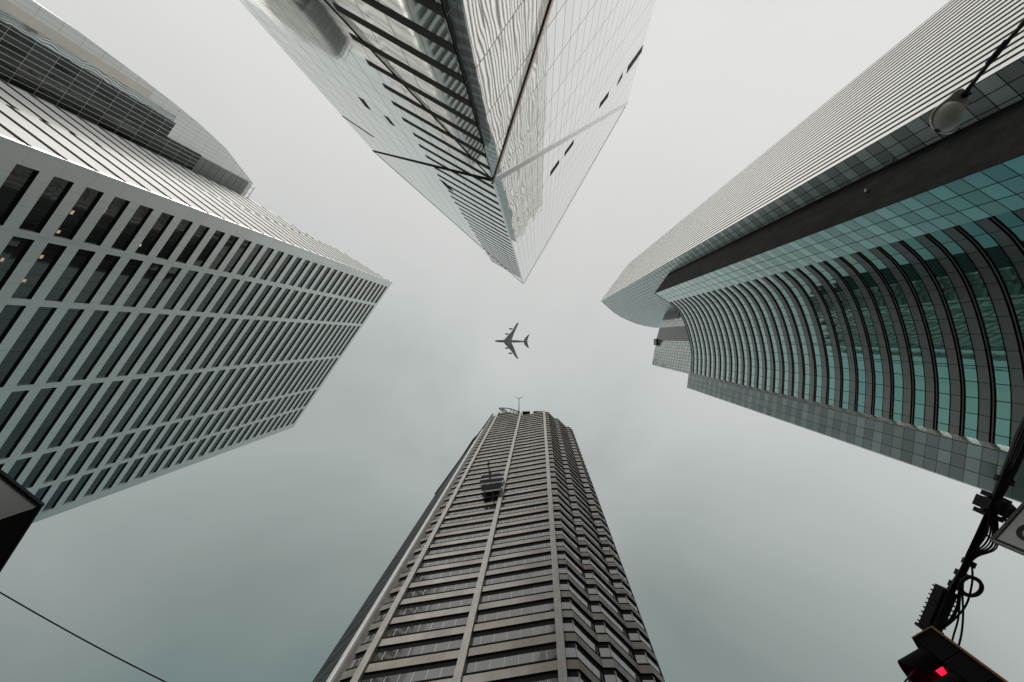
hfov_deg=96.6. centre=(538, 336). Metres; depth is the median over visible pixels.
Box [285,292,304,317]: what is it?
window
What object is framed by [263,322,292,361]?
window
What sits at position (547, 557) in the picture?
window
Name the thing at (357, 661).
window
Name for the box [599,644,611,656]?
window
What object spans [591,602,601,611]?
window
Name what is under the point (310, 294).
window
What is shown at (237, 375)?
window
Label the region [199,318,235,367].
window
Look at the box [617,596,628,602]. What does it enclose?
window
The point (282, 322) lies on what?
window
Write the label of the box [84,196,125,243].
window
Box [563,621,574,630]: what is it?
window
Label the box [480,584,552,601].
window
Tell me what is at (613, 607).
window
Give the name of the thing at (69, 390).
window
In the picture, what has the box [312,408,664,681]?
stone tower
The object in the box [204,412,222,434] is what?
window
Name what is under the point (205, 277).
window
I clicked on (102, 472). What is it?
window
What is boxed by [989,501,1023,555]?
hanging road sign
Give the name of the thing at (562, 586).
window
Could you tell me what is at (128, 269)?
window
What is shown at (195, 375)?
window
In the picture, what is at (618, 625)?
window
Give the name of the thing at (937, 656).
traffic signal
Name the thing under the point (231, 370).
window
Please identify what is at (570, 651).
window
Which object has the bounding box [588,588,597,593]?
window
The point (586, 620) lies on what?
window
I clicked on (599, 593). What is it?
window
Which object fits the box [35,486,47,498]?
window
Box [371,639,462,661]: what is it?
window
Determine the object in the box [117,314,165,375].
window
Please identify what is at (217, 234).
window
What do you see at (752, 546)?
sky
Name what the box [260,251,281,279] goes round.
window
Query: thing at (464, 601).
window
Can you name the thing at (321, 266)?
window
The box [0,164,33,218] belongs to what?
window
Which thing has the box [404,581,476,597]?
window
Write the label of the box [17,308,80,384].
window
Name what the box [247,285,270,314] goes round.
window
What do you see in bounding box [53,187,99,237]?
window
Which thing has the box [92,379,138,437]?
window
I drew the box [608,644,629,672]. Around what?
window
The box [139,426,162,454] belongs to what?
window
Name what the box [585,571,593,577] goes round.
window
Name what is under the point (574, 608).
window
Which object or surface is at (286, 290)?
window
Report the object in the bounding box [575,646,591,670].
window
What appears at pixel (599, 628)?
window
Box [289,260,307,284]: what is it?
window
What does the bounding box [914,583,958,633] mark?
finned cable box
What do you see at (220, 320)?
window
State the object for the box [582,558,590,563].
window
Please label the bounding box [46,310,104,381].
window
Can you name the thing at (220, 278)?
window
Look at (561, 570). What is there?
window
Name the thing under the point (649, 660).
window
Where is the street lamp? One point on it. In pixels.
(946, 116)
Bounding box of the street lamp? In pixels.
[929,19,1023,134]
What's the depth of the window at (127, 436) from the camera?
102.10 m
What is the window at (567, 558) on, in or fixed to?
in the stone tower at (523, 578)
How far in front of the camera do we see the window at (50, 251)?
64.06 m
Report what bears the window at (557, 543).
in the stone tower at (523, 578)
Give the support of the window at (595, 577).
in the stone tower at (523, 578)
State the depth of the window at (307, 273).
127.47 m
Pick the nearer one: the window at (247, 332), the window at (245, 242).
the window at (245, 242)
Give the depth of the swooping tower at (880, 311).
66.20 m
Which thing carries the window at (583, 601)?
in the stone tower at (523, 578)
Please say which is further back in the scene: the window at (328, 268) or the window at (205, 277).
the window at (328, 268)
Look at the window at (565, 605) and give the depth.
52.58 m
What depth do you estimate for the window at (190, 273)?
89.40 m
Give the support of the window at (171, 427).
in the office tower at (160, 316)
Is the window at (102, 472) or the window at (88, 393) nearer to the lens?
the window at (88, 393)
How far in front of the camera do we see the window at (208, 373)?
114.79 m
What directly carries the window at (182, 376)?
in the office tower at (160, 316)
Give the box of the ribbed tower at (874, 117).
[601,0,1023,327]
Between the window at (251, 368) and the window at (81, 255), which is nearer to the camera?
the window at (81, 255)
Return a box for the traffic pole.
[938,416,1023,645]
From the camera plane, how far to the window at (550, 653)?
44.78 m
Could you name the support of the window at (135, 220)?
in the office tower at (160, 316)
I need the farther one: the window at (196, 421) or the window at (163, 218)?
the window at (196, 421)
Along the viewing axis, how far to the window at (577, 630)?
48.81 m
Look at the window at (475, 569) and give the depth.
64.35 m
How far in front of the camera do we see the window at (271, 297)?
119.02 m
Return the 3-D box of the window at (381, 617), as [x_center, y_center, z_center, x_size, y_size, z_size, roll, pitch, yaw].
[-19.328,34.758,56.640,2.600,2.520,0.900,0,-90,0]
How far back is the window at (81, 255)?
68.28 m
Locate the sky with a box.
[0,0,1023,681]
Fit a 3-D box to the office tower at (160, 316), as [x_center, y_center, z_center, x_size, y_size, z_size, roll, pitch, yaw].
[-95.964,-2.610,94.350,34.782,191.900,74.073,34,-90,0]
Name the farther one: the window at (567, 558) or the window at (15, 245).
the window at (567, 558)
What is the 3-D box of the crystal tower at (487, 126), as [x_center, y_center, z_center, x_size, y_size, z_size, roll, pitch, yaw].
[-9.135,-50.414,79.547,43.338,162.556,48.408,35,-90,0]
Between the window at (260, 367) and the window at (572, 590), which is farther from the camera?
the window at (260, 367)
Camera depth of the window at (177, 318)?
93.64 m
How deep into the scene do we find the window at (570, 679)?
41.22 m
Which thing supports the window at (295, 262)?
in the office tower at (160, 316)
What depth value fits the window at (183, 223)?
80.96 m
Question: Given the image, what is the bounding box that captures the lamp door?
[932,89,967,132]
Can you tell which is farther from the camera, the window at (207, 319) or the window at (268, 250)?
the window at (268, 250)
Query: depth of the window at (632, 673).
48.82 m
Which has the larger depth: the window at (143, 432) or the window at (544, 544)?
the window at (143, 432)
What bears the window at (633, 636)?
in the stone tower at (523, 578)
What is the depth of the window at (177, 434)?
119.00 m
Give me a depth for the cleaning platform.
98.59 m
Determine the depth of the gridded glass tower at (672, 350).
202.53 m
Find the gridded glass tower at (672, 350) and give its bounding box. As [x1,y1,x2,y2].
[652,310,690,373]
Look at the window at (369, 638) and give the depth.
52.59 m
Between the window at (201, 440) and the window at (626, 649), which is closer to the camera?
the window at (626, 649)
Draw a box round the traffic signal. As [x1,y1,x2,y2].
[898,626,1007,681]
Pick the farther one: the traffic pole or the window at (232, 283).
the window at (232, 283)
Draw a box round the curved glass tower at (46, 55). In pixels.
[0,0,254,197]
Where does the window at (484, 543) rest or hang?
in the stone tower at (523, 578)
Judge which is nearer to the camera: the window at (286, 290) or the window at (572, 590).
the window at (572, 590)
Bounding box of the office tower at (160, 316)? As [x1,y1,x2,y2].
[0,79,392,522]
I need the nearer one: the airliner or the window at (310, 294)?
the window at (310, 294)
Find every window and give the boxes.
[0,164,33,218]
[0,236,28,280]
[0,305,20,335]
[0,307,52,383]
[0,388,51,458]
[0,391,23,425]
[8,458,27,478]
[12,243,61,297]
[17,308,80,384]
[19,176,68,231]
[21,385,77,453]
[22,452,52,487]
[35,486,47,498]
[42,480,69,510]
[43,446,75,482]
[44,249,90,300]
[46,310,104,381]
[47,383,99,447]
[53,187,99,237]
[63,474,89,503]
[66,442,95,475]
[71,381,119,442]
[72,312,127,379]
[74,254,116,302]
[83,468,107,496]
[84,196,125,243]
[87,437,114,469]
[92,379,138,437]
[95,313,147,377]
[100,259,139,304]
[102,463,124,489]
[105,433,131,464]
[111,205,149,249]
[111,377,155,433]
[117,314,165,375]
[119,458,140,483]
[123,263,160,305]
[123,429,147,458]
[130,375,171,428]
[134,453,155,478]
[135,212,170,253]
[136,315,182,373]
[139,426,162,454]
[144,267,178,307]
[146,374,185,425]
[149,450,168,473]
[154,316,197,371]
[154,423,175,449]
[156,219,189,258]
[161,372,199,421]
[162,446,180,468]
[163,270,195,308]
[168,420,188,445]
[170,317,211,370]
[175,371,211,418]
[175,442,192,463]
[176,225,206,262]
[180,273,210,309]
[181,417,200,441]
[184,318,224,369]
[186,439,203,460]
[188,370,222,415]
[193,230,222,265]
[193,414,212,438]
[196,276,224,311]
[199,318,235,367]
[201,369,233,412]
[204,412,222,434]
[209,235,235,268]
[210,278,237,312]
[211,319,247,366]
[212,368,243,410]
[223,240,249,271]
[223,281,249,313]
[223,320,257,365]
[223,367,252,407]
[233,366,261,405]
[234,320,266,364]
[236,244,260,274]
[236,283,259,313]
[244,321,275,363]
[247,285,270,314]
[249,247,271,276]
[254,321,283,362]
[257,287,279,315]
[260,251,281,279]
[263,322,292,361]
[267,289,288,316]
[270,254,291,281]
[276,290,296,316]
[280,257,299,282]
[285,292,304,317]
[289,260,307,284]
[293,293,311,318]
[297,262,315,286]
[305,265,322,288]
[312,267,329,289]
[349,656,363,667]
[361,665,455,681]
[364,633,375,642]
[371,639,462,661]
[376,613,386,621]
[384,617,467,636]
[387,595,396,602]
[395,598,472,615]
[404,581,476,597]
[413,567,480,581]
[420,554,483,566]
[427,542,486,554]
[464,648,556,672]
[470,624,555,645]
[475,603,553,622]
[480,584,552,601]
[484,569,551,584]
[487,555,550,569]
[490,542,550,555]
[493,531,549,543]
[533,677,558,681]
[556,540,563,545]
[557,554,565,558]
[558,566,567,572]
[560,581,569,589]
[561,599,571,608]
[563,543,573,554]
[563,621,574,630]
[564,554,575,567]
[565,645,577,656]
[566,569,577,582]
[568,585,580,600]
[568,671,580,681]
[570,603,583,619]
[572,621,587,643]
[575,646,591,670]
[578,580,586,591]
[580,596,589,608]
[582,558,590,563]
[583,615,593,629]
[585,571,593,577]
[587,638,598,653]
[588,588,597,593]
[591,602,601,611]
[591,663,603,681]
[592,573,607,590]
[595,587,611,606]
[595,622,606,632]
[599,604,617,626]
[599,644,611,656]
[603,622,623,648]
[604,670,617,681]
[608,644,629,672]
[611,603,621,616]
[613,581,623,587]
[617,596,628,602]
[617,623,627,636]
[622,643,634,659]
[623,611,633,619]
[628,631,640,639]
[629,667,641,681]
[631,613,643,628]
[635,652,648,662]
[637,631,650,648]
[644,652,659,672]
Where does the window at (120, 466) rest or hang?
in the office tower at (160, 316)
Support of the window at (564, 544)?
in the stone tower at (523, 578)
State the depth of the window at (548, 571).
60.42 m
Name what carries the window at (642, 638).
in the stone tower at (523, 578)
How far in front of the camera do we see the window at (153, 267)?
80.96 m
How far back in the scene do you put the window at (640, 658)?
52.65 m
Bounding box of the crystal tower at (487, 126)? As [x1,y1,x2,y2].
[239,0,655,283]
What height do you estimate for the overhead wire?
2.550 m
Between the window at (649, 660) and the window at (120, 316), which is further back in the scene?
the window at (120, 316)
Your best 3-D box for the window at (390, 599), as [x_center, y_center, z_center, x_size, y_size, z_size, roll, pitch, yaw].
[-19.328,34.758,60.540,2.600,2.520,0.900,0,-90,0]
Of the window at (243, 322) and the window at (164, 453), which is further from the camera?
the window at (164, 453)
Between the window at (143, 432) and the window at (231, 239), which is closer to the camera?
the window at (231, 239)
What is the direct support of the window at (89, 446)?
in the office tower at (160, 316)
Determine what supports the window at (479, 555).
in the stone tower at (523, 578)
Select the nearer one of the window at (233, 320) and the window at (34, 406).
the window at (34, 406)
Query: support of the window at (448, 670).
in the stone tower at (523, 578)
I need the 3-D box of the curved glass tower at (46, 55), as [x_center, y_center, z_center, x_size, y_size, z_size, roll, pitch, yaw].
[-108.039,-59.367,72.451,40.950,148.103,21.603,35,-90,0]
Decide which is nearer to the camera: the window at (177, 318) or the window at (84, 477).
the window at (177, 318)
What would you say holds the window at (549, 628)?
in the stone tower at (523, 578)
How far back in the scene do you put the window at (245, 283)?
106.35 m
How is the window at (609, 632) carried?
in the stone tower at (523, 578)
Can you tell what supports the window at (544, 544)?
in the stone tower at (523, 578)
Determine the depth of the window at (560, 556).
64.33 m
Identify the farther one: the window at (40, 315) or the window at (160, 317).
the window at (160, 317)
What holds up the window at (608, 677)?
in the stone tower at (523, 578)
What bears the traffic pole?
on the pavement
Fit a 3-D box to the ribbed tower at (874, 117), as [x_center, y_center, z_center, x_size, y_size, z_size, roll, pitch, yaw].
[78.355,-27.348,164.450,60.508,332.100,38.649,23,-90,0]
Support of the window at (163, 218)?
in the office tower at (160, 316)
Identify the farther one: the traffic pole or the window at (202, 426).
the window at (202, 426)
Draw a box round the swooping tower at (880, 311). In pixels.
[655,98,1023,502]
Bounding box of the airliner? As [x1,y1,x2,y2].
[495,322,528,358]
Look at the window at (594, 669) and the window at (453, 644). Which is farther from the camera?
the window at (453, 644)
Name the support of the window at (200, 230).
in the office tower at (160, 316)
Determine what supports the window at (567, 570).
in the stone tower at (523, 578)
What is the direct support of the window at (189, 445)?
in the office tower at (160, 316)
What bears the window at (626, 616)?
in the stone tower at (523, 578)
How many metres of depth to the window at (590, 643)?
48.78 m
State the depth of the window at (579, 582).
60.46 m
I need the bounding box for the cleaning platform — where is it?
[480,461,504,503]
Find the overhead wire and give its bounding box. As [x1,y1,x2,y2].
[0,592,165,681]
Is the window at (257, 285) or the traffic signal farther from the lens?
the window at (257, 285)
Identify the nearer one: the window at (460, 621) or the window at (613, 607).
the window at (460, 621)
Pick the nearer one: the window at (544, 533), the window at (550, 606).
the window at (550, 606)
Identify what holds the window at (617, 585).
in the stone tower at (523, 578)
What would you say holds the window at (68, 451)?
in the office tower at (160, 316)
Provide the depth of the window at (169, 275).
85.20 m

